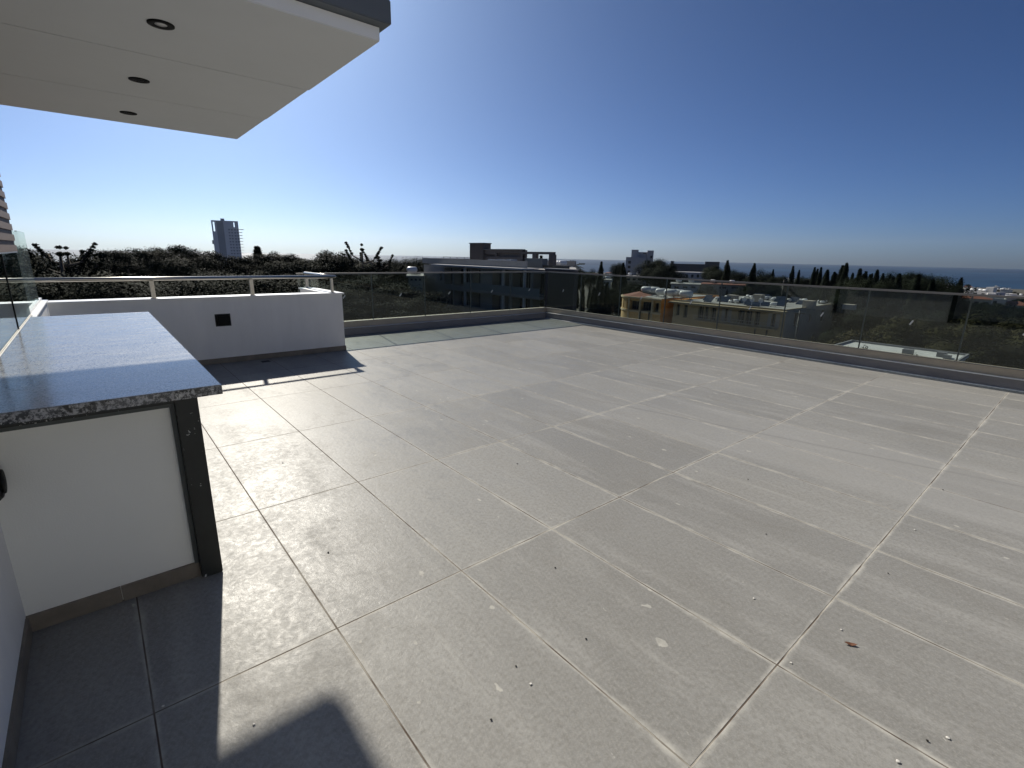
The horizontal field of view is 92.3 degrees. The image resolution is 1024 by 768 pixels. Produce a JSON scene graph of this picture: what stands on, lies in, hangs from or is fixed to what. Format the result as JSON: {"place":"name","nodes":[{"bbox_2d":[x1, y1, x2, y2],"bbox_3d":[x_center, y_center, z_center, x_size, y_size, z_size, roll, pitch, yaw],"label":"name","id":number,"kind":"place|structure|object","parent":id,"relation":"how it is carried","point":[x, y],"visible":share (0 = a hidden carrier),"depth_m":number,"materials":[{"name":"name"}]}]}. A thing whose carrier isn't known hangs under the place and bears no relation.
{"place":"outdoors","nodes":[
{"label":"outdoors","id":0,"kind":"place"},
{"bbox_2d":[0,287,345,365],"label":"wall","id":1,"kind":"structure","parent":0,"point":[308,320],"depth_m":6.60,"materials":[{"name":"white paint"}]},
{"bbox_2d":[34,272,335,298],"bbox_3d":[-5.182,-1.213,6.054,5.635,0.256,1.365,-11,19,-39],"label":"handrail","id":2,"kind":"object","parent":1,"relation":"on","point":[306,276],"visible":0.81,"depth_m":6.13,"materials":[{"name":"silver metal"}]},
{"bbox_2d":[214,313,230,326],"bbox_3d":[-3.766,-0.833,6.412,0.180,0.160,0.032,-11,19,-39],"label":"wall socket","id":3,"kind":"object","parent":1,"relation":"attached to","point":[222,319],"depth_m":6.40,"materials":[{"name":"black plastic"}]},
{"bbox_2d":[211,218,243,261],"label":"tall tower","id":4,"kind":"structure","parent":0,"point":[226,241],"depth_m":519.75,"materials":[{"name":"concrete"}]},
{"bbox_2d":[0,0,1023,268],"label":"sky","id":5,"kind":"structure","parent":0,"point":[823,132],"materials":[{"name":"blue"}]},
{"bbox_2d":[30,249,1023,288],"bbox_3d":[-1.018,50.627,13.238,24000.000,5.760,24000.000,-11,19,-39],"label":"sea","id":6,"kind":"structure","parent":0,"point":[994,277],"depth_m":3444.80,"materials":[{"name":"liquid"}]},
{"bbox_2d":[675,271,703,282],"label":"pale long building","id":7,"kind":"structure","parent":0,"point":[694,275],"depth_m":275.48,"materials":[{"name":"white concrete"}]},
{"bbox_2d":[576,272,1023,314],"bbox_3d":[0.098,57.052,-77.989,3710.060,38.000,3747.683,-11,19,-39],"label":"ground","id":8,"kind":"structure","parent":0,"point":[1019,291],"depth_m":368.67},
{"bbox_2d":[29,248,77,293],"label":"pine tree","id":9,"kind":"object","parent":8,"relation":"on","point":[37,267],"visible":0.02,"depth_m":40.87,"materials":[{"name":"green plant"}]},
{"bbox_2d":[30,249,94,277],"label":"pine tree","id":10,"kind":"object","parent":8,"relation":"on","point":[75,271],"visible":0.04,"depth_m":51.13,"materials":[{"name":"green plant"}]},
{"bbox_2d":[31,243,117,282],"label":"old conifer","id":11,"kind":"object","parent":8,"relation":"on","point":[81,253],"visible":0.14,"depth_m":50.47,"materials":[{"name":"green plant"}]},
{"bbox_2d":[33,268,127,300],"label":"broadleaf tree","id":12,"kind":"object","parent":8,"relation":"on","point":[69,285],"visible":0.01,"depth_m":40.28,"materials":[{"name":"green plant"}]},
{"bbox_2d":[28,242,137,293],"bbox_3d":[-43.672,-4.710,47.187,25.058,17.393,15.888,4,15,12],"label":"old conifer","id":13,"kind":"object","parent":8,"relation":"on","point":[87,255],"visible":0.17,"depth_m":45.23,"materials":[{"name":"green plant"}]},
{"bbox_2d":[33,271,184,299],"bbox_3d":[-35.346,-1.776,40.621,16.446,15.394,12.908,-9,18,-35],"label":"broadleaf tree","id":14,"kind":"object","parent":8,"relation":"on","point":[43,296],"visible":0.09,"depth_m":38.80,"materials":[{"name":"green plant"}]},
{"bbox_2d":[77,249,198,275],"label":"pine tree","id":15,"kind":"object","parent":8,"relation":"on","point":[97,253],"visible":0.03,"depth_m":58.07,"materials":[{"name":"green plant"}]},
{"bbox_2d":[69,280,222,299],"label":"broadleaf tree","id":16,"kind":"object","parent":8,"relation":"on","point":[189,292],"visible":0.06,"depth_m":43.58,"materials":[{"name":"green plant"}]},
{"bbox_2d":[100,250,195,282],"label":"pine tree","id":17,"kind":"object","parent":8,"relation":"on","point":[142,255],"visible":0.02,"depth_m":62.55,"materials":[{"name":"green plant"}]},
{"bbox_2d":[99,243,197,265],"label":"pine tree","id":18,"kind":"object","parent":8,"relation":"on","point":[179,249],"visible":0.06,"depth_m":70.67,"materials":[{"name":"green plant"}]},
{"bbox_2d":[103,251,199,284],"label":"pine tree","id":19,"kind":"object","parent":8,"relation":"on","point":[166,269],"visible":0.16,"depth_m":54.16,"materials":[{"name":"green plant"}]},
{"bbox_2d":[63,275,241,299],"bbox_3d":[-32.403,-2.936,47.206,13.780,14.454,17.557,11,18,33],"label":"broadleaf tree","id":20,"kind":"object","parent":8,"relation":"on","point":[207,283],"visible":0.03,"depth_m":47.52,"materials":[{"name":"green plant"}]},
{"bbox_2d":[102,246,209,287],"bbox_3d":[-47.984,-9.875,67.345,18.121,17.282,19.602,-3,15,-17],"label":"pine tree","id":21,"kind":"object","parent":8,"relation":"on","point":[159,254],"visible":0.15,"depth_m":63.39,"materials":[{"name":"green plant"}]},
{"bbox_2d":[180,247,223,274],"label":"pine tree","id":22,"kind":"object","parent":8,"relation":"on","point":[195,252],"visible":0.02,"depth_m":69.67,"materials":[{"name":"green plant"}]},
{"bbox_2d":[176,268,248,291],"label":"broadleaf tree","id":23,"kind":"object","parent":8,"relation":"on","point":[218,283],"visible":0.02,"depth_m":55.41,"materials":[{"name":"green plant"}]},
{"bbox_2d":[197,255,237,275],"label":"pine tree","id":24,"kind":"object","parent":8,"relation":"on","point":[210,265],"visible":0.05,"depth_m":68.75,"materials":[{"name":"green plant"}]},
{"bbox_2d":[222,279,280,294],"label":"pine tree","id":25,"kind":"object","parent":8,"relation":"on","point":[268,283],"visible":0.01,"depth_m":47.30,"materials":[{"name":"green plant"}]},
{"bbox_2d":[226,251,287,275],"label":"pine tree","id":26,"kind":"object","parent":8,"relation":"on","point":[264,258],"visible":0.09,"depth_m":73.35,"materials":[{"name":"green plant"}]},
{"bbox_2d":[220,256,299,275],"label":"pine tree","id":27,"kind":"object","parent":8,"relation":"on","point":[238,265],"visible":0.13,"depth_m":69.13,"materials":[{"name":"green plant"}]},
{"bbox_2d":[251,253,299,286],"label":"pine tree","id":28,"kind":"object","parent":8,"relation":"on","point":[274,271],"visible":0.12,"depth_m":65.00,"materials":[{"name":"green plant"}]},
{"bbox_2d":[212,271,370,320],"bbox_3d":[-22.981,-3.771,50.068,17.274,14.964,13.558,6,15,18],"label":"broadleaf tree","id":29,"kind":"object","parent":8,"relation":"on","point":[292,287],"visible":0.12,"depth_m":47.69,"materials":[{"name":"green plant"}]},
{"bbox_2d":[289,251,364,285],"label":"pine tree","id":30,"kind":"object","parent":8,"relation":"on","point":[322,254],"visible":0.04,"depth_m":68.95,"materials":[{"name":"green plant"}]},
{"bbox_2d":[282,254,404,292],"bbox_3d":[-23.901,-9.020,66.370,17.607,16.954,19.046,-3,15,-17],"label":"pine tree","id":31,"kind":"object","parent":8,"relation":"on","point":[329,267],"visible":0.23,"depth_m":61.85,"materials":[{"name":"green plant"}]},
{"bbox_2d":[327,279,400,304],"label":"pine tree","id":32,"kind":"object","parent":8,"relation":"on","point":[354,281],"visible":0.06,"depth_m":56.54,"materials":[{"name":"green plant"}]},
{"bbox_2d":[336,251,393,281],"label":"pine tree","id":33,"kind":"object","parent":8,"relation":"on","point":[375,262],"visible":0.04,"depth_m":70.21,"materials":[{"name":"green plant"}]},
{"bbox_2d":[332,241,409,290],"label":"old conifer","id":34,"kind":"object","parent":8,"relation":"on","point":[360,258],"visible":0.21,"depth_m":66.98,"materials":[{"name":"green plant"}]},
{"bbox_2d":[323,279,437,311],"bbox_3d":[-16.056,-4.830,56.364,15.566,14.133,12.218,-3,15,-15],"label":"broadleaf tree","id":35,"kind":"object","parent":8,"relation":"on","point":[386,287],"visible":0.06,"depth_m":54.44,"materials":[{"name":"green plant"}]},
{"bbox_2d":[345,292,418,319],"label":"tree","id":36,"kind":"object","parent":8,"relation":"on","point":[391,308],"visible":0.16,"depth_m":47.33,"materials":[{"name":"green plant"}]},
{"bbox_2d":[343,289,433,320],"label":"tree","id":37,"kind":"object","parent":8,"relation":"on","point":[346,311],"visible":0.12,"depth_m":47.75,"materials":[{"name":"green plant"}]},
{"bbox_2d":[363,251,421,292],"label":"old conifer","id":38,"kind":"object","parent":8,"relation":"on","point":[389,261],"visible":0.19,"depth_m":73.05,"materials":[{"name":"green plant"}]},
{"bbox_2d":[381,259,408,288],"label":"broadleaf tree","id":39,"kind":"object","parent":8,"relation":"on","point":[395,270],"visible":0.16,"depth_m":102.39,"materials":[{"name":"green plant"}]},
{"bbox_2d":[342,287,449,319],"bbox_3d":[-12.572,-3.327,51.808,24.622,13.565,12.133,-7,17,-29],"label":"pine tree","id":40,"kind":"object","parent":8,"relation":"on","point":[419,293],"visible":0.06,"depth_m":50.36,"materials":[{"name":"green plant"}]},
{"bbox_2d":[365,290,446,315],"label":"pine tree","id":41,"kind":"object","parent":8,"relation":"on","point":[429,304],"visible":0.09,"depth_m":51.04,"materials":[{"name":"green plant"}]},
{"bbox_2d":[392,257,430,290],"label":"broadleaf tree","id":42,"kind":"object","parent":8,"relation":"on","point":[418,267],"visible":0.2,"depth_m":104.01,"materials":[{"name":"green plant"}]},
{"bbox_2d":[406,267,423,294],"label":"house","id":43,"kind":"structure","parent":8,"relation":"on","point":[415,280],"depth_m":72.41,"materials":[{"name":"white concrete"}]},
{"bbox_2d":[422,243,578,312],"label":"grey apartment building","id":44,"kind":"structure","parent":8,"relation":"on","point":[546,289],"depth_m":65.59,"materials":[{"name":"concrete"}]},
{"bbox_2d":[587,287,598,313],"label":"cypress tree","id":45,"kind":"object","parent":8,"relation":"on","point":[592,305],"visible":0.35,"depth_m":89.45,"materials":[{"name":"green plant"}]},
{"bbox_2d":[582,268,604,289],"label":"broadleaf tree","id":46,"kind":"object","parent":8,"relation":"on","point":[589,279],"visible":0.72,"depth_m":210.64,"materials":[{"name":"green plant"}]},
{"bbox_2d":[597,286,606,314],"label":"cypress tree","id":47,"kind":"object","parent":8,"relation":"on","point":[601,304],"visible":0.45,"depth_m":93.01,"materials":[{"name":"green plant"}]},
{"bbox_2d":[604,282,611,315],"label":"cypress tree","id":48,"kind":"object","parent":8,"relation":"on","point":[608,302],"visible":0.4,"depth_m":104.29,"materials":[{"name":"green plant"}]},
{"bbox_2d":[609,287,621,315],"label":"broadleaf tree","id":49,"kind":"object","parent":8,"relation":"on","point":[614,294],"visible":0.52,"depth_m":131.83,"materials":[{"name":"green plant"}]},
{"bbox_2d":[614,263,627,314],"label":"cypress tree","id":50,"kind":"object","parent":8,"relation":"on","point":[624,281],"visible":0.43,"depth_m":143.07,"materials":[{"name":"green plant"}]},
{"bbox_2d":[617,284,649,302],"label":"broadleaf tree","id":51,"kind":"object","parent":8,"relation":"on","point":[633,289],"visible":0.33,"depth_m":129.35,"materials":[{"name":"green plant"}]},
{"bbox_2d":[625,250,653,286],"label":"white block","id":52,"kind":"structure","parent":8,"relation":"on","point":[636,258],"depth_m":311.89,"materials":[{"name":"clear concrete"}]},
{"bbox_2d":[630,258,662,285],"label":"broadleaf tree","id":53,"kind":"object","parent":8,"relation":"on","point":[648,265],"visible":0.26,"depth_m":176.30,"materials":[{"name":"green plant"}]},
{"bbox_2d":[639,265,675,288],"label":"broadleaf tree","id":54,"kind":"object","parent":8,"relation":"on","point":[661,283],"visible":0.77,"depth_m":156.24,"materials":[{"name":"green plant"}]},
{"bbox_2d":[621,286,718,322],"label":"ochre building","id":55,"kind":"structure","parent":8,"relation":"on","point":[649,305],"depth_m":107.61,"materials":[{"name":"yellow concrete"}]},
{"bbox_2d":[654,262,688,281],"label":"broadleaf tree","id":56,"kind":"object","parent":8,"relation":"on","point":[678,275],"visible":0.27,"depth_m":174.51,"materials":[{"name":"green plant"}]},
{"bbox_2d":[670,280,700,292],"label":"house","id":57,"kind":"structure","parent":8,"relation":"on","point":[682,285],"depth_m":139.61,"materials":[{"name":"white concrete"}]},
{"bbox_2d":[670,261,719,271],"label":"dark block","id":58,"kind":"structure","parent":8,"relation":"on","point":[690,267],"depth_m":384.23,"materials":[{"name":"grey"}]},
{"bbox_2d":[695,284,719,296],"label":"broadleaf tree","id":59,"kind":"object","parent":8,"relation":"on","point":[707,290],"visible":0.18,"depth_m":127.34,"materials":[{"name":"green plant"}]},
{"bbox_2d":[703,269,722,282],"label":"broadleaf tree","id":60,"kind":"object","parent":8,"relation":"on","point":[715,276],"visible":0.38,"depth_m":169.20,"materials":[{"name":"green plant"}]},
{"bbox_2d":[701,280,745,295],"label":"house","id":61,"kind":"structure","parent":8,"relation":"on","point":[730,287],"depth_m":149.55,"materials":[{"name":"grey concrete"}]},
{"bbox_2d":[720,260,731,282],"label":"cypress tree","id":62,"kind":"object","parent":8,"relation":"on","point":[726,276],"visible":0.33,"depth_m":156.47,"materials":[{"name":"green plant"}]},
{"bbox_2d":[725,286,760,295],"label":"broadleaf tree","id":63,"kind":"object","parent":8,"relation":"on","point":[745,292],"visible":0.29,"depth_m":120.48,"materials":[{"name":"green plant"}]},
{"bbox_2d":[745,263,756,291],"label":"cypress tree","id":64,"kind":"object","parent":8,"relation":"on","point":[752,276],"visible":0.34,"depth_m":140.56,"materials":[{"name":"green plant"}]},
{"bbox_2d":[744,268,775,285],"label":"broadleaf tree","id":65,"kind":"object","parent":8,"relation":"on","point":[761,276],"visible":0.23,"depth_m":161.07,"materials":[{"name":"green plant"}]},
{"bbox_2d":[755,275,783,295],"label":"broadleaf tree","id":66,"kind":"object","parent":8,"relation":"on","point":[768,286],"visible":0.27,"depth_m":151.63,"materials":[{"name":"green plant"}]},
{"bbox_2d":[768,284,805,296],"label":"broadleaf tree","id":67,"kind":"object","parent":8,"relation":"on","point":[779,288],"visible":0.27,"depth_m":141.86,"materials":[{"name":"green plant"}]},
{"bbox_2d":[815,327,851,343],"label":"broadleaf tree","id":68,"kind":"object","parent":8,"relation":"on","point":[827,336],"visible":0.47,"depth_m":79.30,"materials":[{"name":"green plant"}]},
{"bbox_2d":[830,280,843,331],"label":"cypress tree","id":69,"kind":"object","parent":8,"relation":"on","point":[838,318],"visible":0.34,"depth_m":100.01,"materials":[{"name":"green plant"}]},
{"bbox_2d":[828,329,885,343],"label":"scrub tree","id":70,"kind":"object","parent":8,"relation":"on","point":[853,334],"visible":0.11,"depth_m":76.55,"materials":[{"name":"green plant"}]},
{"bbox_2d":[833,322,883,342],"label":"scrub tree","id":71,"kind":"object","parent":8,"relation":"on","point":[842,326],"visible":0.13,"depth_m":91.50,"materials":[{"name":"green plant"}]},
{"bbox_2d":[826,276,903,328],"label":"broadleaf tree","id":72,"kind":"object","parent":8,"relation":"on","point":[846,296],"visible":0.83,"depth_m":93.61,"materials":[{"name":"green plant"}]},
{"bbox_2d":[881,274,902,328],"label":"cypress tree","id":73,"kind":"object","parent":8,"relation":"on","point":[894,309],"visible":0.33,"depth_m":95.57,"materials":[{"name":"green plant"}]},
{"bbox_2d":[867,317,945,341],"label":"scrub tree","id":74,"kind":"object","parent":8,"relation":"on","point":[883,333],"visible":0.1,"depth_m":80.16,"materials":[{"name":"green plant"}]},
{"bbox_2d":[900,274,923,319],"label":"cypress tree","id":75,"kind":"object","parent":8,"relation":"on","point":[914,300],"visible":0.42,"depth_m":91.17,"materials":[{"name":"green plant"}]},
{"bbox_2d":[885,334,951,350],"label":"scrub tree","id":76,"kind":"object","parent":8,"relation":"on","point":[905,343],"visible":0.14,"depth_m":72.37,"materials":[{"name":"green plant"}]},
{"bbox_2d":[890,308,965,327],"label":"broadleaf tree","id":77,"kind":"object","parent":8,"relation":"on","point":[947,316],"visible":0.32,"depth_m":86.03,"materials":[{"name":"green plant"}]},
{"bbox_2d":[920,279,935,314],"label":"cypress tree","id":78,"kind":"object","parent":8,"relation":"on","point":[927,301],"visible":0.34,"depth_m":93.04,"materials":[{"name":"green plant"}]},
{"bbox_2d":[901,275,979,311],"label":"broadleaf tree","id":79,"kind":"object","parent":8,"relation":"on","point":[941,299],"visible":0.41,"depth_m":100.24,"materials":[{"name":"green plant"}]},
{"bbox_2d":[874,315,1008,365],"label":"scrub tree","id":80,"kind":"object","parent":8,"relation":"on","point":[978,338],"visible":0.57,"depth_m":71.47,"materials":[{"name":"green plant"}]},
{"bbox_2d":[907,328,982,352],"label":"scrub tree","id":81,"kind":"object","parent":8,"relation":"on","point":[927,338],"visible":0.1,"depth_m":71.65,"materials":[{"name":"green plant"}]},
{"bbox_2d":[934,300,979,312],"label":"broadleaf tree","id":82,"kind":"object","parent":8,"relation":"on","point":[960,307],"visible":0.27,"depth_m":125.24,"materials":[{"name":"green plant"}]},
{"bbox_2d":[937,343,997,364],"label":"scrub tree","id":83,"kind":"object","parent":8,"relation":"on","point":[978,357],"visible":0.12,"depth_m":65.02,"materials":[{"name":"green plant"}]},
{"bbox_2d":[951,296,992,304],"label":"town house","id":84,"kind":"structure","parent":8,"relation":"on","point":[980,299],"depth_m":216.01,"materials":[{"name":"ceramic"}]},
{"bbox_2d":[940,310,1022,335],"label":"scrub tree","id":85,"kind":"object","parent":8,"relation":"on","point":[985,322],"visible":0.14,"depth_m":81.11,"materials":[{"name":"green plant"}]},
{"bbox_2d":[967,287,1005,297],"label":"town house","id":86,"kind":"structure","parent":8,"relation":"on","point":[989,290],"depth_m":245.83,"materials":[{"name":"white concrete"}]},
{"bbox_2d":[980,301,1023,320],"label":"broadleaf tree","id":87,"kind":"object","parent":8,"relation":"on","point":[1003,309],"visible":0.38,"depth_m":105.30,"materials":[{"name":"green plant"}]},
{"bbox_2d":[982,331,1023,368],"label":"scrub tree","id":88,"kind":"object","parent":8,"relation":"on","point":[1014,358],"visible":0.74,"depth_m":68.56,"materials":[{"name":"green plant"}]},
{"bbox_2d":[986,318,1023,342],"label":"scrub tree","id":89,"kind":"object","parent":8,"relation":"on","point":[1017,330],"visible":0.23,"depth_m":76.51,"materials":[{"name":"green plant"}]},
{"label":"pavement","id":90,"kind":"structure","parent":0,"visible":0},
{"bbox_2d":[668,293,856,342],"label":"olive building","id":91,"kind":"structure","parent":90,"relation":"on","point":[763,315],"depth_m":93.31,"materials":[{"name":"grey concrete"}]},
{"bbox_3d":[-0.438,8.691,3.059,16.580,14.940,16.460,-11,19,-39],"label":"apartment block","id":92,"kind":"object","parent":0,"visible":0},
{"bbox_2d":[15,318,1023,767],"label":"terrace floor","id":93,"kind":"structure","parent":92,"relation":"on","point":[495,520],"depth_m":2.32,"materials":[{"name":"tile"}]},
{"bbox_2d":[0,314,32,767],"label":"house wall","id":94,"kind":"structure","parent":93,"relation":"on","point":[16,633],"depth_m":1.64,"materials":[{"name":"white paint"}]},
{"bbox_2d":[0,469,6,500],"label":"round wall lamp","id":95,"kind":"object","parent":94,"relation":"attached to","point":[3,486],"visible":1,"depth_m":1.70,"materials":[{"name":"black plastic"}]},
{"bbox_2d":[0,175,17,251],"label":"slatted screen","id":96,"kind":"object","parent":94,"relation":"attached to","point":[7,240],"visible":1,"depth_m":3.38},
{"bbox_2d":[0,251,30,343],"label":"glass panel","id":97,"kind":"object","parent":94,"relation":"attached to","point":[15,313],"depth_m":3.09,"materials":[{"name":"clear glass"}]},
{"bbox_2d":[0,0,390,138],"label":"canopy","id":98,"kind":"object","parent":94,"relation":"attached to","point":[234,69],"visible":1,"depth_m":2.23,"materials":[{"name":"white paint"}]},
{"bbox_2d":[146,19,174,29],"bbox_3d":[-1.377,-1.409,1.928,0.092,0.006,0.092,-11,19,-39],"label":"recessed spotlight","id":99,"kind":"object","parent":98,"relation":"attached to","point":[160,24],"visible":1,"depth_m":1.92,"materials":[{"name":"black plastic"}]},
{"bbox_2d":[30,298,49,316],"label":"return wall","id":100,"kind":"structure","parent":93,"relation":"on","point":[39,308],"depth_m":4.57,"materials":[{"name":"white paint"}]},
{"bbox_2d":[12,231,38,309],"bbox_3d":[-4.228,-0.993,4.255,0.016,0.641,1.497,-11,19,-39],"label":"glass screen","id":101,"kind":"object","parent":100,"relation":"on","point":[26,269],"visible":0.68,"depth_m":4.36,"materials":[{"name":"clear glass"}]},
{"bbox_2d":[0,312,222,631],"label":"outdoor counter","id":102,"kind":"object","parent":93,"relation":"on","point":[106,501],"visible":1,"depth_m":2.01,"materials":[{"name":"stone"}]},
{"bbox_2d":[296,271,546,334],"bbox_3d":[-1.409,-1.764,10.221,5.848,1.103,0.296,-11,19,-39],"label":"glass balustrade","id":103,"kind":"object","parent":93,"relation":"on","point":[363,326],"visible":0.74,"depth_m":10.05,"materials":[{"name":"glass"}]},
{"bbox_2d":[545,271,1023,392],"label":"glass balustrade","id":104,"kind":"object","parent":93,"relation":"on","point":[998,377],"visible":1,"depth_m":7.50,"materials":[{"name":"glass"}]},
{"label":"road","id":105,"kind":"structure","parent":0,"visible":0},
{"bbox_2d":[834,340,968,361],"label":"white roofed shed","id":106,"kind":"structure","parent":105,"relation":"on","point":[948,355],"depth_m":63.62,"materials":[{"name":"white concrete"}]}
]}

